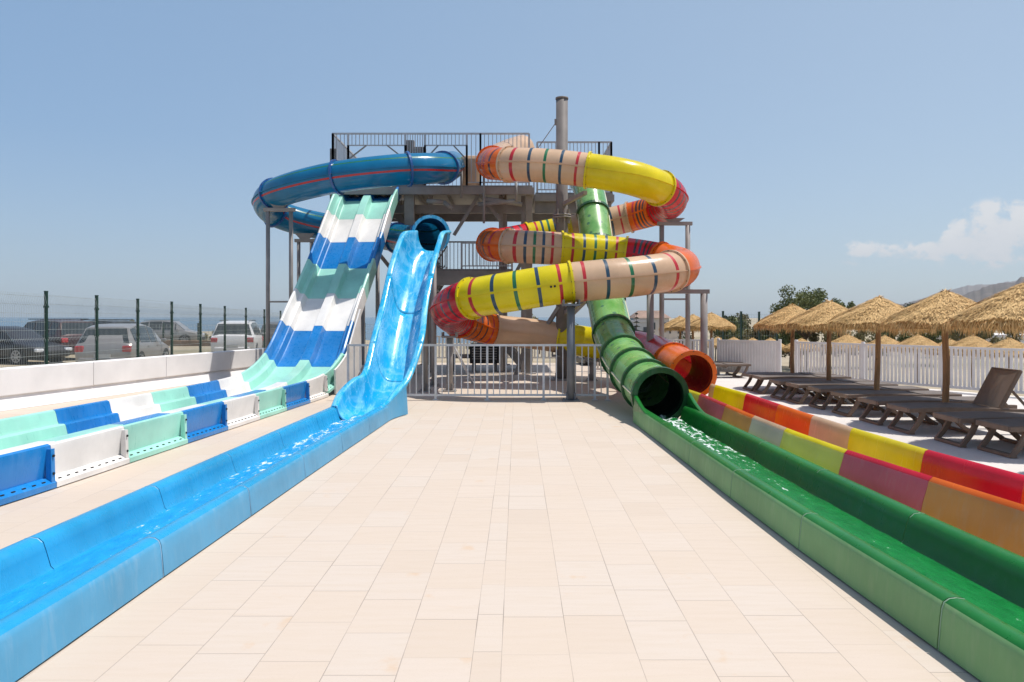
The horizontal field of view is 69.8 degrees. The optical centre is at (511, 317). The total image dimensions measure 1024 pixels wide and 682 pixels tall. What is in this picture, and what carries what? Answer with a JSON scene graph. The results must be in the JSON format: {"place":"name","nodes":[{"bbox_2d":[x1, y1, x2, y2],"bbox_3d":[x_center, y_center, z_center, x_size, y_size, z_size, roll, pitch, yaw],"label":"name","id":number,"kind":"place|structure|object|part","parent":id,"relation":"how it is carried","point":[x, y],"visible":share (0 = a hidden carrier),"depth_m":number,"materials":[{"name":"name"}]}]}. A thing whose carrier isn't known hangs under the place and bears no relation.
{"place":"outdoors","nodes":[
{"label":"outdoors","id":0,"kind":"place"},
{"bbox_2d":[0,317,763,342],"bbox_3d":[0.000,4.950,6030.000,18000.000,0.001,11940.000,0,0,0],"label":"sea","id":1,"kind":"structure","parent":0,"point":[581,321],"depth_m":1070.67,"materials":[{"name":"liquid"}]},
{"bbox_2d":[0,363,981,681],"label":"plaza","id":2,"kind":"structure","parent":0,"point":[500,539],"depth_m":5.01,"materials":[{"name":"beige tile"}]},
{"bbox_2d":[0,348,265,410],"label":"wall","id":3,"kind":"structure","parent":2,"relation":"on","point":[30,386],"depth_m":16.40,"materials":[{"name":"white concrete"}]},
{"bbox_2d":[0,186,403,505],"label":"racer slide","id":4,"kind":"object","parent":2,"relation":"on","point":[301,360],"visible":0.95,"depth_m":14.35,"materials":[{"name":"multicoloured plastic"}]},
{"bbox_2d":[0,151,464,681],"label":"blue tube slide","id":5,"kind":"object","parent":2,"relation":"on","point":[64,584],"visible":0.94,"depth_m":7.13,"materials":[{"name":"plastic"}]},
{"bbox_2d":[263,204,295,347],"bbox_3d":[-6.622,-0.778,20.900,0.916,5.055,0.260,0,0,0],"label":"steel trestle","id":6,"kind":"object","parent":2,"relation":"on","point":[276,208],"visible":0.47,"depth_m":20.85,"materials":[{"name":"grey paint"}]},
{"bbox_2d":[294,233,314,280],"bbox_3d":[-6.429,-0.424,22.800,0.658,4.348,0.260,0,0,0],"label":"steel trestle","id":7,"kind":"object","parent":2,"relation":"on","point":[304,237],"visible":0.2,"depth_m":22.75,"materials":[{"name":"grey paint"}]},
{"bbox_2d":[418,312,430,391],"bbox_3d":[-2.040,0.280,17.200,0.350,2.940,0.500,0,0,0],"label":"support post","id":8,"kind":"object","parent":2,"relation":"on","point":[425,368],"visible":0.56,"depth_m":17.14,"materials":[{"name":"grey metal"}]},
{"bbox_2d":[428,268,439,386],"bbox_3d":[-1.979,0.064,18.600,0.273,3.372,0.273,0,0,0],"label":"support post","id":9,"kind":"object","parent":2,"relation":"on","point":[433,324],"visible":0.56,"depth_m":18.54,"materials":[{"name":"grey metal"}]},
{"bbox_2d":[441,332,473,391],"bbox_3d":[-1.352,1.051,17.988,0.422,1.397,1.946,0,0,10],"label":"support post","id":10,"kind":"object","parent":2,"relation":"on","point":[451,348],"visible":0.88,"depth_m":17.24,"materials":[{"name":"grey metal"}]},
{"bbox_2d":[330,133,613,374],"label":"slide tower","id":11,"kind":"structure","parent":2,"relation":"on","point":[470,198],"depth_m":22.95,"materials":[{"name":"grey metal"}]},
{"bbox_2d":[453,343,498,371],"bbox_3d":[-1.176,1.305,23.695,1.545,0.890,0.611,0,0,0],"label":"pump cabinet","id":12,"kind":"object","parent":2,"relation":"on","point":[483,354],"visible":0.64,"depth_m":23.40,"materials":[{"name":"black metal"}]},
{"bbox_2d":[347,344,609,399],"bbox_3d":[-0.719,1.157,15.450,5.581,1.180,0.120,0,0,0],"label":"metal railing","id":13,"kind":"object","parent":2,"relation":"on","point":[435,394],"visible":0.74,"depth_m":15.44,"materials":[{"name":"grey metal"}]},
{"bbox_2d":[551,352,559,377],"bbox_3d":[1.294,1.361,20.600,0.350,0.778,0.500,0,0,0],"label":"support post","id":14,"kind":"object","parent":2,"relation":"on","point":[553,355],"visible":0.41,"depth_m":20.37,"materials":[{"name":"grey metal"}]},
{"bbox_2d":[538,96,586,380],"bbox_3d":[1.407,-2.188,20.692,1.391,7.876,3.421,0,0,0],"label":"steel mast","id":15,"kind":"object","parent":2,"relation":"on","point":[561,216],"visible":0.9,"depth_m":20.36,"materials":[{"name":"grey metal"}]},
{"bbox_2d":[562,300,579,401],"bbox_3d":[1.228,0.694,15.300,0.357,2.111,0.500,0,0,0],"label":"support post","id":16,"kind":"object","parent":2,"relation":"on","point":[571,395],"visible":1,"depth_m":15.22,"materials":[{"name":"grey metal"}]},
{"bbox_2d":[585,357,598,380],"bbox_3d":[2.196,1.421,20.200,0.350,0.659,0.500,0,0,0],"label":"support post","id":17,"kind":"object","parent":2,"relation":"on","point":[591,370],"visible":0.74,"depth_m":20.13,"materials":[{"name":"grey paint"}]},
{"bbox_2d":[647,284,709,354],"bbox_3d":[3.915,0.480,17.400,1.535,2.539,0.260,0,0,0],"label":"steel trestle","id":18,"kind":"object","parent":2,"relation":"on","point":[703,293],"visible":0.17,"depth_m":17.33,"materials":[{"name":"grey paint"}]},
{"bbox_2d":[429,135,1023,556],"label":"rainbow tube slide","id":19,"kind":"object","parent":2,"relation":"on","point":[979,499],"visible":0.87,"depth_m":15.44,"materials":[{"name":"multicoloured plastic"}]},
{"bbox_2d":[570,186,1023,681],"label":"green tube slide","id":20,"kind":"object","parent":2,"relation":"on","point":[954,594],"visible":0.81,"depth_m":5.61,"materials":[{"name":"plastic"}]},
{"bbox_2d":[0,318,1023,396],"bbox_3d":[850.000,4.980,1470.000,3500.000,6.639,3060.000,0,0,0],"label":"ground","id":21,"kind":"structure","parent":0,"point":[785,364],"depth_m":42.85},
{"bbox_2d":[0,326,71,364],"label":"parked car","id":22,"kind":"object","parent":21,"relation":"on","point":[58,350],"visible":0.84,"depth_m":27.81,"materials":[{"name":"black paint"}]},
{"bbox_2d":[24,319,92,354],"bbox_3d":[-19.817,0.947,31.495,4.680,1.769,2.130,0,0,28],"label":"parked car","id":23,"kind":"object","parent":21,"relation":"on","point":[59,327],"visible":0.2,"depth_m":30.21,"materials":[{"name":"grey paint"}]},
{"bbox_3d":[-20.277,0.478,30.864,0.630,0.603,0.195,0,0,28],"label":"side window","id":24,"kind":"part","parent":23,"relation":"part of","materials":[{"name":"black glass"}]},
{"bbox_3d":[-19.482,0.471,30.442,0.990,0.595,0.195,0,0,28],"label":"side window","id":25,"kind":"part","parent":23,"relation":"part of","materials":[{"name":"black glass"}]},
{"bbox_3d":[-18.763,0.464,30.059,0.445,0.523,0.183,0,0,28],"label":"side window","id":26,"kind":"part","parent":23,"relation":"part of","materials":[{"name":"black glass"}]},
{"bbox_3d":[-18.047,0.490,30.554,0.284,0.514,1.567,0,0,28],"label":"rear window","id":27,"kind":"part","parent":23,"relation":"part of","materials":[{"name":"black glass"}]},
{"bbox_2d":[80,319,135,324],"bbox_3d":[-20.251,0.967,35.997,4.380,1.729,2.090,0,0,20],"label":"parked car","id":28,"kind":"object","parent":21,"relation":"on","point":[117,321],"visible":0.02,"depth_m":35.18,"materials":[{"name":"black paint"}]},
{"bbox_2d":[76,324,169,361],"bbox_3d":[-13.099,1.025,24.990,2.050,1.613,4.180,0,0,-8],"label":"parked car","id":29,"kind":"object","parent":21,"relation":"on","point":[147,349],"visible":0.51,"depth_m":23.20,"materials":[{"name":"silver metal"}]},
{"bbox_3d":[-12.849,0.593,23.213,1.483,0.466,0.283,0,0,-8],"label":"rear window","id":30,"kind":"part","parent":29,"relation":"part of","materials":[{"name":"black glass"}]},
{"bbox_3d":[-12.267,0.563,24.385,0.187,0.545,0.855,0,0,-8],"label":"side window","id":31,"kind":"part","parent":29,"relation":"part of","materials":[{"name":"black glass"}]},
{"bbox_3d":[-12.375,0.575,25.152,0.187,0.561,0.540,0,0,-8],"label":"side window","id":32,"kind":"part","parent":29,"relation":"part of","materials":[{"name":"black glass"}]},
{"bbox_2d":[0,291,282,367],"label":"wire fence","id":33,"kind":"object","parent":21,"relation":"on","point":[258,324],"visible":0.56,"depth_m":21.27,"materials":[{"name":"metal"}]},
{"bbox_2d":[140,320,204,339],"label":"parked car","id":34,"kind":"object","parent":21,"relation":"on","point":[159,325],"visible":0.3,"depth_m":47.27,"materials":[{"name":"silver metal"}]},
{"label":"side window","id":35,"kind":"part","parent":34,"relation":"part of","materials":[{"name":"black glass"}]},
{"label":"side window","id":36,"kind":"part","parent":34,"relation":"part of","materials":[{"name":"black glass"}]},
{"bbox_2d":[163,340,210,345],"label":"stone kerb","id":37,"kind":"structure","parent":21,"relation":"on","point":[193,342],"depth_m":43.83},
{"bbox_2d":[211,320,261,351],"bbox_3d":[-12.268,0.977,33.090,2.110,1.709,4.380,0,0,-12],"label":"parked car","id":38,"kind":"object","parent":21,"relation":"on","point":[217,342],"visible":0.4,"depth_m":31.14,"materials":[{"name":"white paint"}]},
{"bbox_3d":[-11.882,0.539,31.276,1.550,0.493,0.284,0,0,-12],"label":"rear window","id":39,"kind":"part","parent":38,"relation":"part of","materials":[{"name":"black glass"}]},
{"bbox_2d":[261,322,278,347],"bbox_3d":[-11.259,1.025,35.990,2.070,1.613,4.280,0,0,-10],"label":"parked car","id":40,"kind":"object","parent":21,"relation":"on","point":[271,326],"visible":0.06,"depth_m":34.06,"materials":[{"name":"grey paint"}]},
{"bbox_2d":[162,323,458,342],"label":"wire fence","id":41,"kind":"object","parent":21,"relation":"on","point":[163,326],"visible":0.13,"depth_m":46.76,"materials":[{"name":"metal"}]},
{"bbox_2d":[436,336,576,360],"bbox_3d":[-0.300,1.230,29.500,6.675,1.060,0.075,0,0,0],"label":"slatted fence","id":42,"kind":"object","parent":21,"relation":"on","point":[508,357],"visible":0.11,"depth_m":29.49,"materials":[{"name":"white paint"}]},
{"bbox_2d":[576,331,646,365],"bbox_3d":[4.637,1.287,27.399,4.280,1.529,2.090,0,0,-8],"label":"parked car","id":43,"kind":"object","parent":21,"relation":"on","point":[578,359],"visible":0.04,"depth_m":26.74,"materials":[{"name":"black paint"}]},
{"bbox_2d":[633,313,640,330],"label":"pine tree","id":44,"kind":"object","parent":21,"relation":"on","point":[636,321],"visible":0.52,"depth_m":109.93,"materials":[{"name":"green plant"}]},
{"bbox_2d":[631,321,646,332],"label":"house","id":45,"kind":"structure","parent":21,"relation":"on","point":[642,325],"depth_m":130.00,"materials":[{"name":"white paint"}]},
{"bbox_2d":[629,311,670,338],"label":"house","id":46,"kind":"structure","parent":21,"relation":"on","point":[641,315],"depth_m":135.00,"materials":[{"name":"paint"}]},
{"bbox_2d":[669,330,684,338],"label":"house","id":47,"kind":"structure","parent":21,"relation":"on","point":[674,335],"depth_m":140.00,"materials":[{"name":"white paint"}]},
{"bbox_2d":[664,315,699,342],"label":"straw parasol","id":48,"kind":"object","parent":21,"relation":"on","point":[667,325],"visible":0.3,"depth_m":31.19,"materials":[{"name":"beige plant"}]},
{"bbox_2d":[670,314,715,349],"bbox_3d":[7.385,0.936,30.011,1.872,2.159,1.874,0,0,13],"label":"straw parasol","id":49,"kind":"object","parent":21,"relation":"on","point":[680,324],"visible":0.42,"depth_m":29.75,"materials":[{"name":"beige plant"}]},
{"bbox_2d":[678,315,730,360],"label":"bush","id":50,"kind":"object","parent":21,"relation":"on","point":[725,316],"visible":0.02,"depth_m":52.12,"materials":[{"name":"green plant"}]},
{"bbox_2d":[690,312,735,338],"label":"straw parasol","id":51,"kind":"object","parent":21,"relation":"on","point":[716,321],"visible":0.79,"depth_m":26.97,"materials":[{"name":"beige plant"}]},
{"bbox_2d":[708,337,721,348],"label":"straw parasol","id":52,"kind":"object","parent":21,"relation":"on","point":[715,342],"visible":0.23,"depth_m":43.56,"materials":[{"name":"beige plant"}]},
{"bbox_2d":[709,315,749,339],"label":"bush","id":53,"kind":"object","parent":21,"relation":"on","point":[718,333],"visible":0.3,"depth_m":49.38,"materials":[{"name":"green plant"}]},
{"bbox_2d":[720,311,777,340],"bbox_3d":[9.707,1.190,31.100,3.239,2.920,0.098,0,0,-4],"label":"wire fence","id":54,"kind":"object","parent":21,"relation":"on","point":[741,321],"visible":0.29,"depth_m":31.08,"materials":[{"name":"metal"}]},
{"bbox_2d":[734,313,775,339],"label":"bush","id":55,"kind":"object","parent":21,"relation":"on","point":[743,318],"visible":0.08,"depth_m":54.93,"materials":[{"name":"green plant"}]},
{"bbox_2d":[742,327,789,354],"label":"bush","id":56,"kind":"object","parent":21,"relation":"on","point":[752,334],"visible":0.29,"depth_m":47.58,"materials":[{"name":"green plant"}]},
{"bbox_2d":[764,337,784,350],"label":"straw parasol","id":57,"kind":"object","parent":21,"relation":"on","point":[771,339],"visible":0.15,"depth_m":40.81,"materials":[{"name":"beige plant"}]},
{"bbox_2d":[760,329,809,367],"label":"bush","id":58,"kind":"object","parent":21,"relation":"on","point":[785,338],"visible":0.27,"depth_m":45.52,"materials":[{"name":"green plant"}]},
{"bbox_2d":[769,284,828,369],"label":"olive tree","id":59,"kind":"object","parent":21,"relation":"on","point":[808,301],"visible":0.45,"depth_m":43.91,"materials":[{"name":"green plant"}]},
{"bbox_2d":[782,338,815,371],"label":"straw parasol","id":60,"kind":"object","parent":21,"relation":"on","point":[786,347],"visible":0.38,"depth_m":37.80,"materials":[{"name":"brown wood"}]},
{"bbox_2d":[807,330,845,354],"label":"bush","id":61,"kind":"object","parent":21,"relation":"on","point":[814,336],"visible":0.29,"depth_m":46.02,"materials":[{"name":"green plant"}]},
{"bbox_2d":[830,298,855,370],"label":"olive tree","id":62,"kind":"object","parent":21,"relation":"on","point":[849,305],"visible":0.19,"depth_m":42.74,"materials":[{"name":"green plant"}]},
{"bbox_2d":[825,334,871,375],"bbox_3d":[13.242,1.747,29.012,1.909,2.202,1.912,0,0,17],"label":"straw parasol","id":63,"kind":"object","parent":21,"relation":"on","point":[848,338],"visible":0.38,"depth_m":28.65,"materials":[{"name":"beige plant"}]},
{"bbox_2d":[831,329,886,357],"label":"bush","id":64,"kind":"object","parent":21,"relation":"on","point":[861,336],"visible":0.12,"depth_m":45.42,"materials":[{"name":"green plant"}]},
{"bbox_2d":[867,335,901,353],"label":"straw parasol","id":65,"kind":"object","parent":21,"relation":"on","point":[885,339],"visible":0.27,"depth_m":29.63,"materials":[{"name":"beige plant"}]},
{"bbox_2d":[869,330,927,339],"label":"bush","id":66,"kind":"object","parent":21,"relation":"on","point":[887,334],"visible":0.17,"depth_m":59.62,"materials":[{"name":"green plant"}]},
{"bbox_2d":[890,334,940,382],"bbox_3d":[15.482,1.739,27.997,1.912,2.202,1.909,0,0,45],"label":"straw parasol","id":67,"kind":"object","parent":21,"relation":"on","point":[919,339],"visible":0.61,"depth_m":27.66,"materials":[{"name":"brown wood"}]},
{"bbox_2d":[897,329,948,365],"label":"bush","id":68,"kind":"object","parent":21,"relation":"on","point":[934,337],"visible":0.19,"depth_m":48.70,"materials":[{"name":"green plant"}]},
{"bbox_2d":[925,338,976,360],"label":"straw parasol","id":69,"kind":"object","parent":21,"relation":"on","point":[951,341],"visible":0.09,"depth_m":28.75,"materials":[{"name":"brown wood"}]},
{"bbox_2d":[928,329,993,340],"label":"bush","id":70,"kind":"object","parent":21,"relation":"on","point":[955,336],"visible":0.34,"depth_m":54.89,"materials":[{"name":"green plant"}]},
{"bbox_2d":[949,334,992,386],"bbox_3d":[16.642,1.717,26.485,1.912,2.202,1.909,0,0,-42],"label":"straw parasol","id":71,"kind":"object","parent":21,"relation":"on","point":[972,341],"visible":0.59,"depth_m":26.16,"materials":[{"name":"beige plant"}]},
{"bbox_2d":[938,333,1023,342],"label":"house","id":72,"kind":"structure","parent":21,"relation":"on","point":[1004,335],"depth_m":62.00,"materials":[{"name":"white paint"}]},
{"bbox_2d":[962,329,1022,343],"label":"bush","id":73,"kind":"object","parent":21,"relation":"on","point":[993,339],"visible":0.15,"depth_m":58.88,"materials":[{"name":"green plant"}]},
{"bbox_2d":[980,337,1023,368],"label":"straw parasol","id":74,"kind":"object","parent":21,"relation":"on","point":[1009,342],"visible":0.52,"depth_m":24.72,"materials":[{"name":"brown wood"}]},
{"bbox_2d":[0,0,1023,316],"label":"sky","id":75,"kind":"structure","parent":0,"point":[858,151],"materials":[{"name":"blue"}]},
{"bbox_2d":[706,374,1023,474],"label":"terrace","id":76,"kind":"structure","parent":0,"point":[924,435],"depth_m":11.59,"materials":[{"name":"tile"}]},
{"bbox_2d":[596,338,713,369],"bbox_3d":[4.375,1.200,22.750,3.660,1.120,0.075,0,0,8],"label":"slatted fence","id":77,"kind":"object","parent":76,"relation":"on","point":[711,348],"visible":0.2,"depth_m":22.55,"materials":[{"name":"white paint"}]},
{"bbox_2d":[657,218,692,348],"bbox_3d":[4.503,-0.494,20.300,0.980,4.488,0.260,0,0,0],"label":"steel trestle","id":78,"kind":"object","parent":76,"relation":"on","point":[674,222],"visible":0.48,"depth_m":20.24,"materials":[{"name":"grey paint"}]},
{"bbox_2d":[714,361,742,374],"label":"sun lounger","id":79,"kind":"object","parent":76,"relation":"on","point":[728,373],"visible":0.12,"depth_m":21.84,"materials":[{"name":"brown plastic"}]},
{"bbox_2d":[715,363,750,377],"bbox_3d":[5.810,1.538,21.230,2.040,0.408,0.660,0,0,-2],"label":"sun lounger","id":80,"kind":"object","parent":76,"relation":"on","point":[725,365],"visible":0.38,"depth_m":20.95,"materials":[{"name":"brown plastic"}]},
{"bbox_2d":[717,338,781,373],"bbox_3d":[7.010,1.200,21.775,1.967,1.120,0.075,0,0,41],"label":"slatted fence","id":81,"kind":"object","parent":76,"relation":"on","point":[761,356],"visible":0.76,"depth_m":21.68,"materials":[{"name":"white paint"}]},
{"bbox_2d":[742,372,835,390],"bbox_3d":[6.610,1.538,17.560,2.040,0.408,0.660,0,0,-1],"label":"sun lounger","id":82,"kind":"object","parent":76,"relation":"on","point":[750,374],"visible":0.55,"depth_m":17.59,"materials":[{"name":"brown plastic"}]},
{"bbox_2d":[753,304,831,387],"bbox_3d":[6.799,0.702,17.785,1.808,2.084,1.806,0,0,-28],"label":"straw parasol","id":83,"kind":"object","parent":76,"relation":"on","point":[778,319],"visible":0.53,"depth_m":17.53,"materials":[{"name":"beige plant"}]},
{"bbox_2d":[752,374,851,393],"bbox_3d":[6.630,1.538,16.830,2.040,0.408,0.660,0,0,1],"label":"sun lounger","id":84,"kind":"object","parent":76,"relation":"on","point":[761,378],"visible":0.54,"depth_m":16.62,"materials":[{"name":"brown plastic"}]},
{"bbox_2d":[769,378,873,399],"bbox_3d":[6.630,1.538,15.700,2.040,0.408,0.660,0,0,0],"label":"sun lounger","id":85,"kind":"object","parent":76,"relation":"on","point":[779,382],"visible":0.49,"depth_m":15.64,"materials":[{"name":"brown plastic"}]},
{"bbox_2d":[783,299,875,394],"bbox_3d":[6.783,0.681,15.725,1.846,2.127,1.844,0,1,18],"label":"straw parasol","id":86,"kind":"object","parent":76,"relation":"on","point":[818,317],"visible":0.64,"depth_m":15.43,"materials":[{"name":"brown wood"}]},
{"bbox_2d":[786,381,897,403],"bbox_3d":[6.710,1.538,14.970,2.040,0.408,0.660,0,0,-1],"label":"sun lounger","id":87,"kind":"object","parent":76,"relation":"on","point":[797,385],"visible":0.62,"depth_m":14.89,"materials":[{"name":"brown plastic"}]},
{"bbox_2d":[807,385,928,409],"bbox_3d":[6.810,1.538,14.080,2.040,0.408,0.660,0,0,1],"label":"sun lounger","id":88,"kind":"object","parent":76,"relation":"on","point":[819,390],"visible":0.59,"depth_m":13.94,"materials":[{"name":"brown plastic"}]},
{"bbox_2d":[825,295,935,410],"bbox_3d":[6.811,0.664,13.695,1.872,2.159,1.874,1,1,-15],"label":"straw parasol","id":89,"kind":"object","parent":76,"relation":"on","point":[871,314],"visible":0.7,"depth_m":13.38,"materials":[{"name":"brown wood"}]},
{"bbox_2d":[831,390,961,416],"bbox_3d":[6.840,1.538,13.110,2.040,0.408,0.660,0,0,-1],"label":"sun lounger","id":90,"kind":"object","parent":76,"relation":"on","point":[847,394],"visible":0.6,"depth_m":12.96,"materials":[{"name":"brown plastic"}]},
{"bbox_2d":[794,340,1023,393],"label":"slatted fence","id":91,"kind":"object","parent":76,"relation":"on","point":[863,358],"visible":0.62,"depth_m":17.93,"materials":[{"name":"white paint"}]},
{"bbox_2d":[858,396,975,424],"bbox_3d":[6.870,1.538,12.120,2.040,0.408,0.660,0,0,-1],"label":"sun lounger","id":92,"kind":"object","parent":76,"relation":"on","point":[878,400],"visible":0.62,"depth_m":12.03,"materials":[{"name":"brown plastic"}]},
{"bbox_2d":[879,288,1019,425],"bbox_3d":[6.880,0.643,11.651,1.912,2.202,1.909,1,-1,-19],"label":"straw parasol","id":93,"kind":"object","parent":76,"relation":"on","point":[936,311],"visible":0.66,"depth_m":11.38,"materials":[{"name":"beige plant"}]},
{"bbox_2d":[886,367,1023,434],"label":"sun lounger","id":94,"kind":"object","parent":76,"relation":"on","point":[996,389],"visible":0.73,"depth_m":11.07,"materials":[{"name":"brown plastic"}]},
{"bbox_2d":[933,411,1023,447],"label":"sun lounger","id":95,"kind":"object","parent":76,"relation":"on","point":[961,417],"visible":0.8,"depth_m":10.06,"materials":[{"name":"brown plastic"}]},
{"bbox_2d":[943,282,1023,338],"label":"straw parasol","id":96,"kind":"object","parent":76,"relation":"on","point":[1002,310],"visible":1,"depth_m":9.46,"materials":[{"name":"brown plant"}]},
{"bbox_2d":[976,418,1023,457],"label":"sun lounger","id":97,"kind":"object","parent":76,"relation":"on","point":[1009,425],"visible":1,"depth_m":9.34,"materials":[{"name":"brown plastic"}]},
{"bbox_2d":[898,277,1023,306],"bbox_3d":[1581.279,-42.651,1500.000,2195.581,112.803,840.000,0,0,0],"label":"hills","id":98,"kind":"structure","parent":0,"point":[982,293],"depth_m":1379.27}
]}

